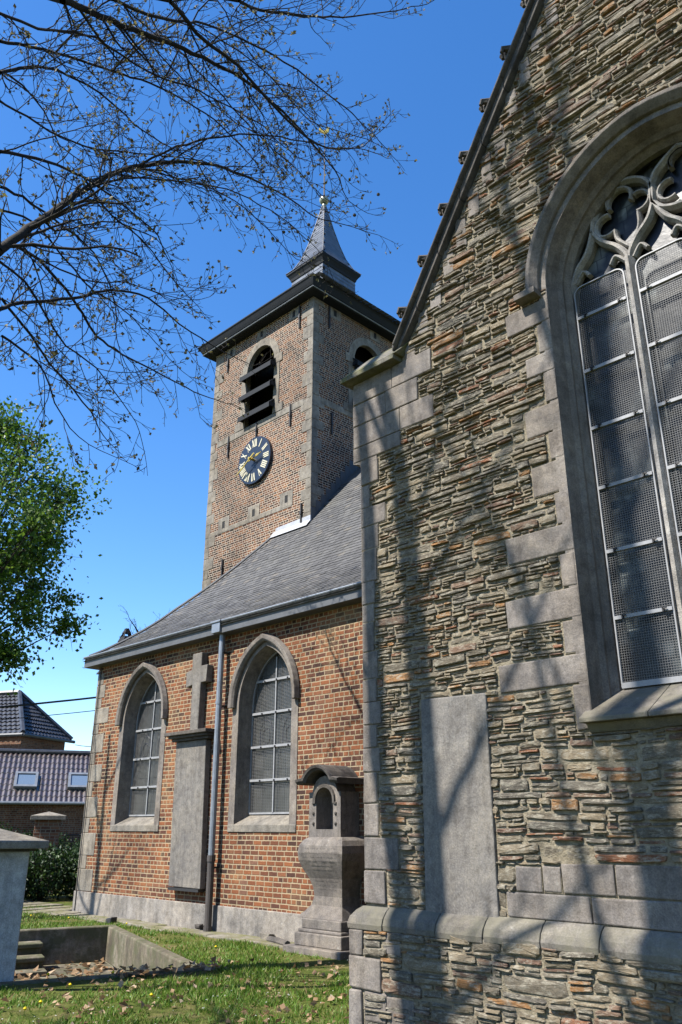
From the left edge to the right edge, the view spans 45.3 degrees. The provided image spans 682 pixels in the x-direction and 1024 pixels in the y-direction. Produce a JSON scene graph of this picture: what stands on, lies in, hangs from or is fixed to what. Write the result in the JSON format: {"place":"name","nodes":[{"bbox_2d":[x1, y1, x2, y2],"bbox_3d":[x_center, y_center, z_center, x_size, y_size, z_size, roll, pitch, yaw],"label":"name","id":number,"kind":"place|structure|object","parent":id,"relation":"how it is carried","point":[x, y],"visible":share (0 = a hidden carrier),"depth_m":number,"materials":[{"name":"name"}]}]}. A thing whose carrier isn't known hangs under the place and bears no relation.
{"place":"outdoors","nodes":[
{"label":"outdoors","id":0,"kind":"place"},
{"bbox_2d":[0,690,74,749],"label":"house","id":1,"kind":"structure","parent":0,"point":[42,732],"depth_m":44.73,"materials":[{"name":"tile"}]},
{"bbox_2d":[0,748,89,853],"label":"barn","id":2,"kind":"structure","parent":0,"point":[35,781],"depth_m":36.25,"materials":[{"name":"tile"}]},
{"bbox_2d":[28,812,66,894],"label":"gate pier","id":3,"kind":"structure","parent":0,"point":[47,826],"depth_m":22.07,"materials":[{"name":"stone"}]},
{"bbox_2d":[22,900,293,948],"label":"path","id":4,"kind":"structure","parent":0,"point":[58,909],"depth_m":14.69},
{"bbox_2d":[105,917,116,923],"bbox_3d":[-4.209,7.485,14.979,0.201,0.133,0.146,-20,-29,41],"label":"loose stone","id":5,"kind":"object","parent":4,"relation":"on","point":[111,919],"visible":0.72,"depth_m":14.92,"materials":[{"name":"grey stone"}]},
{"bbox_2d":[195,924,202,928],"bbox_3d":[-2.411,7.037,13.878,0.153,0.093,0.111,-20,-29,41],"label":"loose stone","id":6,"kind":"object","parent":4,"relation":"on","point":[198,926],"visible":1,"depth_m":13.84,"materials":[{"name":"grey stone"}]},
{"bbox_2d":[260,932,274,938],"bbox_3d":[-1.142,6.578,12.679,0.230,0.102,0.141,-20,-29,41],"label":"brick fragment","id":7,"kind":"object","parent":4,"relation":"on","point":[264,935],"visible":0.72,"depth_m":12.64,"materials":[{"name":"stone"}]},
{"bbox_2d":[266,936,289,945],"bbox_3d":[-0.926,6.391,12.167,0.117,0.110,0.649,11,-24,-27],"label":"stone fragment","id":8,"kind":"object","parent":4,"relation":"on","point":[279,941],"visible":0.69,"depth_m":12.12,"materials":[{"name":"grey stone"}]},
{"bbox_2d":[0,871,351,1023],"bbox_3d":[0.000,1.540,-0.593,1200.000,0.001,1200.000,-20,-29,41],"label":"ground","id":9,"kind":"structure","parent":0,"point":[62,989],"depth_m":8.74,"materials":[{"name":"green plant"}]},
{"bbox_2d":[0,829,49,981],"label":"chest tomb","id":10,"kind":"object","parent":9,"relation":"on","point":[16,848],"visible":0.9,"depth_m":9.77,"materials":[{"name":"stone"}]},
{"bbox_2d":[0,821,80,855],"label":"ivy","id":11,"kind":"object","parent":9,"relation":"on","point":[60,842],"visible":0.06,"depth_m":34.41,"materials":[{"name":"green plant"}]},
{"bbox_2d":[24,842,79,901],"bbox_3d":[-7.941,8.679,19.754,2.642,1.422,5.048,-20,-29,41],"label":"hedge","id":12,"kind":"object","parent":9,"relation":"on","point":[41,875],"visible":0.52,"depth_m":19.81,"materials":[{"name":"green plant"}]},
{"bbox_2d":[0,396,120,695],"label":"lime tree","id":13,"kind":"object","parent":9,"relation":"on","point":[22,555],"visible":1,"depth_m":29.53,"materials":[{"name":"green plant"}]},
{"bbox_2d":[64,828,80,867],"bbox_3d":[-5.533,9.600,22.613,4.112,1.640,0.033,7,-22,-18],"label":"railing","id":14,"kind":"object","parent":9,"relation":"on","point":[72,835],"visible":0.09,"depth_m":22.23,"materials":[{"name":"black metal"}]},
{"bbox_2d":[0,925,217,985],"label":"sunken stairwell","id":15,"kind":"object","parent":9,"relation":"in","point":[115,946],"visible":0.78,"depth_m":13.45,"materials":[{"name":"concrete"}]},
{"bbox_2d":[119,605,169,637],"bbox_3d":[-8.043,9.538,34.800,3.466,10.918,3.868,0,-21,1],"label":"bare tree","id":16,"kind":"object","parent":9,"relation":"on","point":[136,624],"visible":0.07,"depth_m":35.82,"materials":[{"name":"brown plant"}]},
{"bbox_2d":[0,921,339,1021],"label":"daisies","id":17,"kind":"object","parent":9,"relation":"on","point":[188,989],"visible":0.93,"depth_m":8.65,"materials":[{"name":"white plant"}]},
{"bbox_2d":[1,956,348,1023],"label":"fallen leaves","id":18,"kind":"object","parent":9,"relation":"on","point":[123,1004],"visible":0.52,"depth_m":9.35,"materials":[{"name":"brown plant"}]},
{"bbox_2d":[0,0,433,483],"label":"plane tree","id":19,"kind":"object","parent":9,"relation":"on","point":[54,213],"visible":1,"depth_m":12.32,"materials":[{"name":"brown plant"}]},
{"bbox_2d":[283,764,364,959],"bbox_3d":[-0.190,5.032,11.922,1.160,2.580,0.663,-20,-29,41],"label":"grave monument","id":20,"kind":"object","parent":9,"relation":"on","point":[331,857],"visible":0.97,"depth_m":11.75,"materials":[{"name":"stone"}]},
{"bbox_2d":[72,0,681,1023],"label":"church","id":21,"kind":"structure","parent":9,"relation":"on","point":[462,476],"depth_m":7.90,"materials":[{"name":"stone"}]},
{"bbox_2d":[110,662,167,831],"bbox_3d":[-3.992,4.770,16.814,1.856,3.345,0.524,-20,-29,41],"label":"lancet window","id":22,"kind":"structure","parent":21,"relation":"in","point":[142,709],"depth_m":17.00,"materials":[{"name":"stone"}]},
{"bbox_2d":[164,652,214,892],"bbox_3d":[-2.815,4.703,15.131,1.331,4.200,0.308,-20,-29,41],"label":"wall memorial","id":23,"kind":"object","parent":21,"relation":"attached to","point":[187,865],"depth_m":14.93,"materials":[{"name":"stone"}]},
{"bbox_2d":[227,633,299,831],"bbox_3d":[-1.235,3.779,14.241,1.856,3.345,0.524,-20,-29,41],"label":"lancet window","id":24,"kind":"structure","parent":21,"relation":"in","point":[264,692],"depth_m":14.38,"materials":[{"name":"stone"}]},
{"bbox_2d":[421,693,499,917],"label":"ledger slab","id":25,"kind":"structure","parent":21,"relation":"attached to","point":[461,865],"depth_m":7.01,"materials":[{"name":"stone"}]},
{"bbox_2d":[513,83,681,732],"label":"traceried window","id":26,"kind":"structure","parent":21,"relation":"in","point":[615,320],"depth_m":7.29,"materials":[{"name":"stone"}]},
{"bbox_3d":[-4.738,9.381,29.500,0.260,7.000,0.260,-20,-29,41],"label":"utility pole","id":27,"kind":"object","parent":9,"relation":"on","visible":0},
{"bbox_2d":[0,710,94,719],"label":"overhead cable","id":28,"kind":"object","parent":27,"relation":"attached to","point":[46,715],"visible":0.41,"depth_m":27.93,"materials":[{"name":"black rubber"}]},
{"bbox_2d":[0,697,95,707],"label":"overhead cable","id":29,"kind":"object","parent":27,"relation":"attached to","point":[47,702],"visible":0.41,"depth_m":28.08,"materials":[{"name":"black rubber"}]},
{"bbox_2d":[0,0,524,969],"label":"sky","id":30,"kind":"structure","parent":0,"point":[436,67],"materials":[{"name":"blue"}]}
]}

